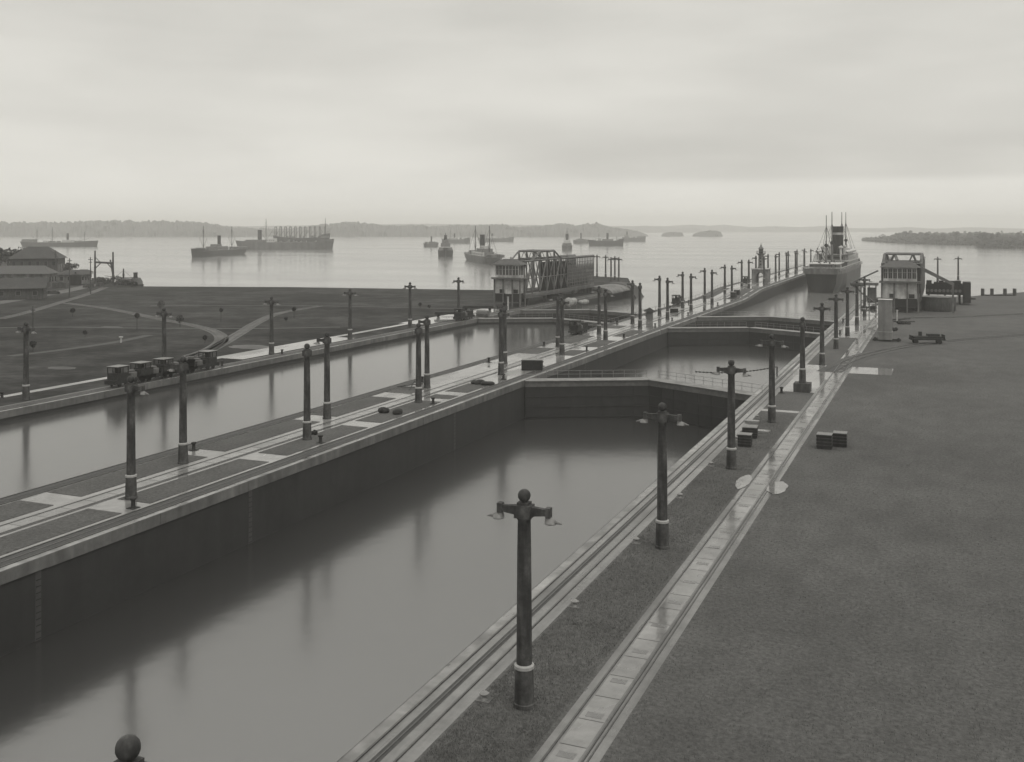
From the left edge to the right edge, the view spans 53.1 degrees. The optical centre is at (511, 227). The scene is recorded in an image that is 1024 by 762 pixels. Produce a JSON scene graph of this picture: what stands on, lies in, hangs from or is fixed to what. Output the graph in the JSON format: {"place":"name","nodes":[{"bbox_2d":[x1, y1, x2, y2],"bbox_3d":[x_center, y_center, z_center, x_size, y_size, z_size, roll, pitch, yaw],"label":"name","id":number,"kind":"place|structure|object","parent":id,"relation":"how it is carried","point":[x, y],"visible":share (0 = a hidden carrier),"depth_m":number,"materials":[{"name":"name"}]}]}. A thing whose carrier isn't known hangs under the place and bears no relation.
{"place":"outdoors","nodes":[
{"label":"outdoors","id":0,"kind":"place"},
{"bbox_2d":[0,265,59,286],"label":"house","id":1,"kind":"structure","parent":0,"point":[39,271],"depth_m":389.09,"materials":[{"name":"grey metal"}]},
{"bbox_2d":[7,247,67,280],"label":"house","id":2,"kind":"structure","parent":0,"point":[34,256],"depth_m":438.85,"materials":[{"name":"grey metal"}]},
{"bbox_2d":[57,270,92,283],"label":"house","id":3,"kind":"structure","parent":0,"point":[63,276],"depth_m":413.69,"materials":[{"name":"grey metal"}]},
{"bbox_2d":[0,324,406,396],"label":"path","id":4,"kind":"structure","parent":0,"point":[47,388],"depth_m":150.42,"materials":[{"name":"concrete"}]},
{"bbox_2d":[217,337,347,358],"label":"pavement","id":5,"kind":"structure","parent":0,"point":[264,351],"depth_m":191.07,"materials":[{"name":"concrete"}]},
{"bbox_2d":[264,296,279,353],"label":"lamp post","id":6,"kind":"object","parent":5,"relation":"on","point":[271,301],"visible":1,"depth_m":184.71,"materials":[{"name":"metal"}]},
{"bbox_2d":[343,288,357,338],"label":"lamp post","id":7,"kind":"object","parent":5,"relation":"on","point":[349,293],"visible":1,"depth_m":209.25,"materials":[{"name":"metal"}]},
{"bbox_2d":[0,323,591,497],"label":"water","id":8,"kind":"structure","parent":0,"point":[36,451],"depth_m":138.82,"materials":[{"name":"liquid"}]},
{"bbox_2d":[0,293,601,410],"bbox_3d":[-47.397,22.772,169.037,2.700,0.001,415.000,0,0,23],"label":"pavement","id":9,"kind":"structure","parent":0,"point":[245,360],"depth_m":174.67,"materials":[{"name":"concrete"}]},
{"bbox_2d":[0,293,602,410],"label":"towing track","id":10,"kind":"structure","parent":9,"relation":"on","point":[173,375],"depth_m":171.41,"materials":[{"name":"metal"}]},
{"bbox_2d":[104,364,156,386],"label":"locomotive","id":11,"kind":"object","parent":10,"relation":"on","point":[118,377],"visible":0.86,"depth_m":146.10,"materials":[{"name":"metal"}]},
{"bbox_2d":[130,361,176,381],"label":"locomotive","id":12,"kind":"object","parent":10,"relation":"on","point":[146,374],"visible":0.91,"depth_m":151.08,"materials":[{"name":"metal"}]},
{"bbox_2d":[153,357,197,377],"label":"locomotive","id":13,"kind":"object","parent":10,"relation":"on","point":[163,362],"visible":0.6,"depth_m":154.91,"materials":[{"name":"metal"}]},
{"bbox_2d":[177,350,218,373],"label":"locomotive","id":14,"kind":"object","parent":10,"relation":"on","point":[207,361],"visible":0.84,"depth_m":163.25,"materials":[{"name":"metal"}]},
{"bbox_2d":[453,308,474,320],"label":"locomotive","id":15,"kind":"object","parent":10,"relation":"on","point":[464,314],"visible":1,"depth_m":250.46,"materials":[{"name":"metal"}]},
{"bbox_2d":[0,261,629,405],"bbox_3d":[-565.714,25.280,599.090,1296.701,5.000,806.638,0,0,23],"label":"ground","id":16,"kind":"structure","parent":0,"point":[56,325],"depth_m":250.83,"materials":[{"name":"plant"}]},
{"bbox_2d":[0,277,50,299],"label":"house","id":17,"kind":"structure","parent":16,"relation":"on","point":[21,288],"depth_m":324.53,"materials":[{"name":"grey metal"}]},
{"bbox_2d":[16,322,36,399],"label":"lamp post","id":18,"kind":"object","parent":16,"relation":"on","point":[25,329],"visible":1,"depth_m":135.14,"materials":[{"name":"concrete"}]},
{"bbox_2d":[0,287,108,318],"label":"siding track","id":19,"kind":"structure","parent":16,"relation":"on","point":[55,303],"depth_m":302.68,"materials":[{"name":"metal"}]},
{"bbox_2d":[7,335,152,355],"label":"ditch","id":20,"kind":"object","parent":16,"relation":"on","point":[132,338],"visible":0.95,"depth_m":195.96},
{"bbox_2d":[94,251,113,285],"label":"gantry","id":21,"kind":"object","parent":16,"relation":"on","point":[111,265],"visible":0.98,"depth_m":407.94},
{"bbox_2d":[64,302,228,355],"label":"footpath","id":22,"kind":"structure","parent":16,"relation":"on","point":[218,335],"depth_m":234.57,"materials":[{"name":"concrete"}]},
{"bbox_2d":[154,308,173,360],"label":"lamp post","id":23,"kind":"object","parent":16,"relation":"on","point":[163,313],"visible":0.69,"depth_m":159.15,"materials":[{"name":"metal"}]},
{"bbox_2d":[0,327,332,328],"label":"ditch","id":24,"kind":"object","parent":16,"relation":"on","point":[185,328],"visible":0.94,"depth_m":230.88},
{"bbox_2d":[184,305,321,356],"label":"footpath","id":25,"kind":"structure","parent":16,"relation":"on","point":[237,334],"depth_m":227.47,"materials":[{"name":"concrete"}]},
{"bbox_2d":[0,292,622,422],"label":"lock wall","id":26,"kind":"structure","parent":16,"relation":"on","point":[49,406],"depth_m":167.78,"materials":[{"name":"concrete"}]},
{"bbox_2d":[521,305,642,321],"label":"lock gate","id":27,"kind":"structure","parent":26,"relation":"attached to","point":[589,314],"depth_m":283.34,"materials":[{"name":"metal"}]},
{"bbox_2d":[577,282,643,298],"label":"wall nosing","id":28,"kind":"object","parent":26,"relation":"attached to","point":[614,287],"depth_m":366.70,"materials":[{"name":"concrete"}]},
{"bbox_2d":[194,305,454,308],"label":"ditch","id":29,"kind":"object","parent":16,"relation":"on","point":[299,305],"visible":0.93,"depth_m":298.96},
{"bbox_2d":[403,282,416,327],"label":"lamp post","id":30,"kind":"object","parent":16,"relation":"on","point":[410,286],"visible":1,"depth_m":232.88,"materials":[{"name":"metal"}]},
{"bbox_2d":[0,219,647,236],"bbox_3d":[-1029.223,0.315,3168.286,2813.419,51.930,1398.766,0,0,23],"label":"hills","id":31,"kind":"structure","parent":0,"point":[125,228],"depth_m":2969.66,"materials":[{"name":"plant"}]},
{"bbox_2d":[0,417,712,761],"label":"water","id":32,"kind":"structure","parent":0,"point":[336,632],"depth_m":74.78,"materials":[{"name":"liquid"}]},
{"bbox_2d":[0,264,808,656],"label":"wall","id":33,"kind":"structure","parent":0,"point":[54,590],"depth_m":94.85,"materials":[{"name":"concrete"}]},
{"bbox_2d":[0,500,52,521],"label":"grass panel","id":34,"kind":"structure","parent":33,"relation":"on","point":[14,509],"depth_m":82.94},
{"bbox_2d":[0,508,120,555],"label":"grass panel","id":35,"kind":"structure","parent":33,"relation":"on","point":[41,532],"depth_m":77.17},
{"bbox_2d":[49,454,205,496],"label":"grass panel","id":36,"kind":"structure","parent":33,"relation":"on","point":[94,485],"depth_m":93.22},
{"bbox_2d":[167,356,188,463],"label":"lamp post","id":37,"kind":"object","parent":36,"relation":"on","point":[182,367],"visible":1,"depth_m":98.63,"materials":[{"name":"metal"}]},
{"bbox_2d":[118,459,267,502],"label":"grass panel","id":38,"kind":"structure","parent":33,"relation":"on","point":[177,486],"depth_m":92.12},
{"bbox_2d":[124,376,148,499],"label":"lamp post","id":39,"kind":"object","parent":38,"relation":"on","point":[131,387],"visible":1,"depth_m":85.83,"materials":[{"name":"metal"}]},
{"bbox_2d":[196,419,318,451],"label":"grass panel","id":40,"kind":"structure","parent":33,"relation":"on","point":[228,444],"depth_m":111.51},
{"bbox_2d":[258,425,367,455],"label":"grass panel","id":41,"kind":"structure","parent":33,"relation":"on","point":[291,447],"depth_m":108.91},
{"bbox_2d":[302,343,311,439],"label":"lamp post","id":42,"kind":"object","parent":41,"relation":"on","point":[306,354],"visible":1,"depth_m":109.71,"materials":[{"name":"concrete"}]},
{"bbox_2d":[313,332,330,418],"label":"lamp post","id":43,"kind":"object","parent":33,"relation":"on","point":[326,340],"visible":1,"depth_m":121.79,"materials":[{"name":"concrete"}]},
{"bbox_2d":[311,396,394,416],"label":"grass panel","id":44,"kind":"structure","parent":33,"relation":"on","point":[343,409],"depth_m":130.93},
{"bbox_2d":[355,400,439,422],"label":"grass panel","id":45,"kind":"structure","parent":33,"relation":"on","point":[410,407],"depth_m":125.98,"materials":[{"name":"plant"}]},
{"bbox_2d":[415,323,421,402],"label":"lamp post","id":46,"kind":"object","parent":45,"relation":"on","point":[418,387],"visible":1,"depth_m":133.13,"materials":[{"name":"metal"}]},
{"bbox_2d":[0,269,802,534],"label":"return track","id":47,"kind":"structure","parent":33,"relation":"on","point":[27,521],"depth_m":105.31,"materials":[{"name":"metal"}]},
{"bbox_2d":[0,265,802,504],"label":"towing track","id":48,"kind":"structure","parent":33,"relation":"on","point":[19,495],"depth_m":115.41,"materials":[{"name":"metal"}]},
{"bbox_2d":[568,320,589,333],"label":"locomotive","id":49,"kind":"object","parent":48,"relation":"on","point":[576,326],"visible":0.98,"depth_m":217.93,"materials":[{"name":"metal"}]},
{"bbox_2d":[0,273,803,567],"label":"towing track","id":50,"kind":"structure","parent":33,"relation":"on","point":[70,537],"depth_m":97.05,"materials":[{"name":"metal"}]},
{"bbox_2d":[415,315,430,387],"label":"lamp post","id":51,"kind":"object","parent":33,"relation":"on","point":[426,321],"visible":0.88,"depth_m":145.49,"materials":[{"name":"metal"}]},
{"bbox_2d":[446,383,488,392],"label":"grass panel","id":52,"kind":"structure","parent":33,"relation":"on","point":[468,388],"depth_m":144.76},
{"bbox_2d":[495,302,507,363],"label":"lamp post","id":53,"kind":"object","parent":33,"relation":"on","point":[504,307],"visible":0.77,"depth_m":171.30,"materials":[{"name":"metal"}]},
{"bbox_2d":[498,308,511,374],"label":"lamp post","id":54,"kind":"object","parent":33,"relation":"on","point":[501,314],"visible":0.98,"depth_m":158.09,"materials":[{"name":"metal"}]},
{"bbox_2d":[521,359,542,370],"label":"crate","id":55,"kind":"object","parent":33,"relation":"on","point":[531,364],"visible":1,"depth_m":162.89,"materials":[{"name":"wood"}]},
{"bbox_2d":[478,313,614,327],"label":"lock gate","id":56,"kind":"structure","parent":33,"relation":"attached to","point":[518,320],"depth_m":256.87,"materials":[{"name":"metal"}]},
{"bbox_2d":[550,293,560,346],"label":"lamp post","id":57,"kind":"object","parent":33,"relation":"on","point":[557,298],"visible":0.92,"depth_m":195.21,"materials":[{"name":"metal"}]},
{"bbox_2d":[590,286,600,333],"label":"lamp post","id":58,"kind":"object","parent":33,"relation":"on","point":[598,290],"visible":1,"depth_m":218.58,"materials":[{"name":"metal"}]},
{"bbox_2d":[603,289,614,339],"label":"lamp post","id":59,"kind":"object","parent":33,"relation":"on","point":[605,330],"visible":1,"depth_m":207.29,"materials":[{"name":"metal"}]},
{"bbox_2d":[524,370,761,428],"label":"lock gate","id":60,"kind":"structure","parent":33,"relation":"attached to","point":[700,405],"depth_m":152.90,"materials":[{"name":"metal"}]},
{"bbox_2d":[666,322,826,350],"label":"lock gate","id":61,"kind":"structure","parent":33,"relation":"attached to","point":[705,336],"depth_m":232.66,"materials":[{"name":"metal"}]},
{"bbox_2d":[751,245,770,282],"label":"lighthouse","id":62,"kind":"object","parent":33,"relation":"on","point":[756,272],"visible":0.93,"depth_m":398.39,"materials":[{"name":"paint"}]},
{"bbox_2d":[696,311,839,332],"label":"lock gate","id":63,"kind":"structure","parent":33,"relation":"attached to","point":[732,321],"depth_m":260.26,"materials":[{"name":"metal"}]},
{"bbox_2d":[402,309,496,323],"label":"pavement","id":64,"kind":"structure","parent":0,"point":[443,318],"depth_m":256.16,"materials":[{"name":"concrete"}]},
{"bbox_2d":[221,223,699,232],"bbox_3d":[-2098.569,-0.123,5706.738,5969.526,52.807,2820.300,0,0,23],"label":"hills","id":65,"kind":"structure","parent":0,"point":[644,229],"depth_m":5494.63,"materials":[{"name":"plant"}]},
{"bbox_2d":[0,232,1023,322],"bbox_3d":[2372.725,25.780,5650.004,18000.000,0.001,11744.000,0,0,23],"label":"lake","id":66,"kind":"structure","parent":0,"point":[376,262],"depth_m":754.26,"materials":[{"name":"liquid"}]},
{"bbox_2d":[20,227,97,246],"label":"steamship","id":67,"kind":"object","parent":66,"relation":"on","point":[67,242],"visible":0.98,"depth_m":1383.63,"materials":[{"name":"grey metal"}]},
{"bbox_2d":[191,226,247,256],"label":"steamship","id":68,"kind":"object","parent":66,"relation":"on","point":[217,249],"visible":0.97,"depth_m":926.24,"materials":[{"name":"grey metal"}]},
{"bbox_2d":[235,222,333,249],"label":"steamship","id":69,"kind":"object","parent":66,"relation":"on","point":[274,244],"visible":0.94,"depth_m":1191.89,"materials":[{"name":"grey metal"}]},
{"bbox_2d":[273,218,329,241],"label":"steamship","id":70,"kind":"object","parent":66,"relation":"on","point":[291,238],"visible":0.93,"depth_m":1314.82,"materials":[{"name":"grey metal"}]},
{"bbox_2d":[438,233,452,256],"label":"steamship","id":71,"kind":"object","parent":66,"relation":"on","point":[445,249],"visible":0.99,"depth_m":899.95,"materials":[{"name":"grey metal"}]},
{"bbox_2d":[464,226,504,263],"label":"steamship","id":72,"kind":"object","parent":66,"relation":"on","point":[483,254],"visible":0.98,"depth_m":744.69,"materials":[{"name":"grey metal"}]},
{"bbox_2d":[588,233,623,245],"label":"steamship","id":73,"kind":"object","parent":66,"relation":"on","point":[607,241],"visible":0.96,"depth_m":1437.91,"materials":[{"name":"grey metal"}]},
{"bbox_2d":[802,212,861,292],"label":"ocean liner","id":74,"kind":"object","parent":66,"relation":"on","point":[836,267],"visible":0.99,"depth_m":417.62,"materials":[{"name":"paint"}]},
{"bbox_2d":[0,0,1023,228],"label":"sky","id":75,"kind":"structure","parent":0,"point":[746,113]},
{"bbox_2d":[491,249,594,306],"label":"truss bridge","id":76,"kind":"structure","parent":0,"point":[555,277],"depth_m":313.67,"materials":[{"name":"grey metal"}]},
{"bbox_2d":[556,350,585,355],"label":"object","id":77,"kind":"structure","parent":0,"point":[572,352],"depth_m":186.45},
{"bbox_2d":[559,297,571,354],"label":"lamp post","id":78,"kind":"object","parent":77,"relation":"on","point":[562,302],"visible":1,"depth_m":183.52,"materials":[{"name":"metal"}]},
{"bbox_2d":[337,298,862,761],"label":"lock wall","id":79,"kind":"structure","parent":0,"point":[359,748],"depth_m":58.88,"materials":[{"name":"concrete"}]},
{"bbox_2d":[357,301,867,761],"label":"pavement","id":80,"kind":"structure","parent":0,"point":[425,741],"depth_m":60.26,"materials":[{"name":"concrete"}]},
{"bbox_2d":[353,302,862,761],"bbox_3d":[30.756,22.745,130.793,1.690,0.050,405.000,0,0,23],"label":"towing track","id":81,"kind":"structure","parent":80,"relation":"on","point":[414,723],"depth_m":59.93,"materials":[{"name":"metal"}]},
{"bbox_2d":[594,345,799,391],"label":"water","id":82,"kind":"structure","parent":0,"point":[689,360],"depth_m":200.91,"materials":[{"name":"liquid"}]},
{"bbox_2d":[530,311,877,761],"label":"return track","id":83,"kind":"structure","parent":0,"point":[578,738],"depth_m":60.55,"materials":[{"name":"concrete"}]},
{"bbox_2d":[390,292,1023,761],"bbox_3d":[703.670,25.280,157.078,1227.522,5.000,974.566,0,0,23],"label":"lawn","id":84,"kind":"structure","parent":0,"point":[974,356],"depth_m":63.56,"materials":[{"name":"plant"}]},
{"bbox_2d":[114,734,146,761],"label":"lamp post","id":85,"kind":"object","parent":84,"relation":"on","point":[127,747],"visible":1,"depth_m":24.93,"materials":[{"name":"metal"}]},
{"bbox_2d":[487,489,561,710],"bbox_3d":[0.583,17.615,48.779,3.850,10.330,1.040,0,0,23],"label":"lamp post","id":86,"kind":"object","parent":84,"relation":"on","point":[524,510],"visible":1,"depth_m":48.47,"materials":[{"name":"metal"}]},
{"bbox_2d":[418,413,791,761],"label":"grass","id":87,"kind":"structure","parent":84,"relation":"on","point":[507,694],"depth_m":56.12,"materials":[{"name":"plant"}]},
{"bbox_2d":[636,403,688,549],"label":"lamp post","id":88,"kind":"object","parent":84,"relation":"on","point":[662,417],"visible":1,"depth_m":72.54,"materials":[{"name":"metal"}]},
{"bbox_2d":[711,359,751,469],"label":"lamp post","id":89,"kind":"object","parent":84,"relation":"on","point":[731,370],"visible":1,"depth_m":96.42,"materials":[{"name":"metal"}]},
{"bbox_2d":[738,432,752,446],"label":"crate","id":90,"kind":"object","parent":84,"relation":"on","point":[744,439],"visible":1,"depth_m":106.22,"materials":[{"name":"wood"}]},
{"bbox_2d":[755,334,788,422],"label":"lamp post","id":91,"kind":"object","parent":84,"relation":"on","point":[772,342],"visible":1,"depth_m":119.47,"materials":[{"name":"concrete"}]},
{"bbox_2d":[811,303,833,364],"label":"lamp post","id":92,"kind":"object","parent":84,"relation":"on","point":[821,308],"visible":1,"depth_m":169.53,"materials":[{"name":"metal"}]},
{"bbox_2d":[816,432,832,449],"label":"crate","id":93,"kind":"object","parent":84,"relation":"on","point":[824,440],"visible":1,"depth_m":105.24,"materials":[{"name":"wood"}]},
{"bbox_2d":[825,294,845,348],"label":"lamp post","id":94,"kind":"object","parent":84,"relation":"on","point":[836,299],"visible":1,"depth_m":191.97,"materials":[{"name":"metal"}]},
{"bbox_2d":[833,430,846,446],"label":"crate","id":95,"kind":"object","parent":84,"relation":"on","point":[839,438],"visible":1,"depth_m":106.18,"materials":[{"name":"wood"}]},
{"bbox_2d":[873,299,900,341],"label":"concrete pillar","id":96,"kind":"object","parent":84,"relation":"on","point":[885,319],"visible":1,"depth_m":204.47,"materials":[{"name":"paint"}]},
{"bbox_2d":[879,252,925,312],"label":"truss bridge","id":97,"kind":"structure","parent":84,"relation":"on","point":[902,282],"depth_m":274.42,"materials":[{"name":"grey metal"}]},
{"bbox_2d":[817,334,1023,372],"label":"siding track","id":98,"kind":"structure","parent":84,"relation":"on","point":[831,367],"depth_m":187.95,"materials":[{"name":"metal"}]},
{"bbox_2d":[909,332,945,343],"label":"flat wagon","id":99,"kind":"object","parent":98,"relation":"on","point":[938,338],"visible":1,"depth_m":200.38,"materials":[{"name":"metal"}]},
{"bbox_2d":[920,295,955,311],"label":"curved bulkhead","id":100,"kind":"object","parent":84,"relation":"on","point":[936,303],"visible":0.84,"depth_m":277.00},
{"bbox_2d":[922,267,953,312],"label":"boom","id":101,"kind":"object","parent":84,"relation":"on","point":[936,275],"visible":1,"depth_m":272.31,"materials":[{"name":"grey metal"}]},
{"bbox_2d":[926,280,975,303],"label":"winding machinery","id":102,"kind":"object","parent":84,"relation":"on","point":[940,287],"visible":0.87,"depth_m":303.35,"materials":[{"name":"metal"}]},
{"bbox_2d":[766,481,787,493],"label":"pavement","id":103,"kind":"structure","parent":0,"point":[777,487],"depth_m":89.52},
{"bbox_2d":[783,364,829,392],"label":"pavement","id":104,"kind":"structure","parent":0,"point":[815,377],"depth_m":155.46,"materials":[{"name":"concrete"}]},
{"bbox_2d":[793,317,811,392],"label":"lamp post","id":105,"kind":"object","parent":104,"relation":"on","point":[802,385],"visible":1,"depth_m":142.13,"materials":[{"name":"metal"}]},
{"bbox_2d":[645,224,1023,231],"bbox_3d":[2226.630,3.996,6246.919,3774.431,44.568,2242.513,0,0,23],"label":"hills","id":106,"kind":"structure","parent":0,"point":[725,228],"depth_m":5995.20,"materials":[{"name":"plant"}]},
{"bbox_2d":[838,302,877,337],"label":"pavement","id":107,"kind":"structure","parent":0,"point":[857,330],"depth_m":242.90,"materials":[{"name":"concrete"}]},
{"bbox_2d":[838,287,855,335],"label":"lamp post","id":108,"kind":"object","parent":107,"relation":"on","point":[847,326],"visible":1,"depth_m":215.12,"materials":[{"name":"metal"}]},
{"bbox_2d":[849,281,863,324],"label":"lamp post","id":109,"kind":"object","parent":107,"relation":"on","point":[856,285],"visible":1,"depth_m":239.20,"materials":[{"name":"metal"}]},
{"bbox_2d":[850,270,878,311],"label":"walkway platform","id":110,"kind":"structure","parent":107,"relation":"on","point":[871,295],"depth_m":276.10,"materials":[{"name":"grey metal"}]},
{"bbox_2d":[849,367,892,374],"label":"pavement","id":111,"kind":"structure","parent":0,"point":[857,370],"depth_m":163.05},
{"bbox_2d":[903,313,1023,317],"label":"siding track","id":112,"kind":"structure","parent":0,"point":[969,316],"depth_m":261.72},
{"label":"headland","id":113,"kind":"structure","parent":0,"visible":0},
{"bbox_2d":[861,230,1023,248],"bbox_3d":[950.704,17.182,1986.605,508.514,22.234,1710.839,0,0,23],"label":"forest","id":114,"kind":"object","parent":113,"relation":"on","point":[979,239],"visible":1,"depth_m":1528.71,"materials":[{"name":"grey plant"}]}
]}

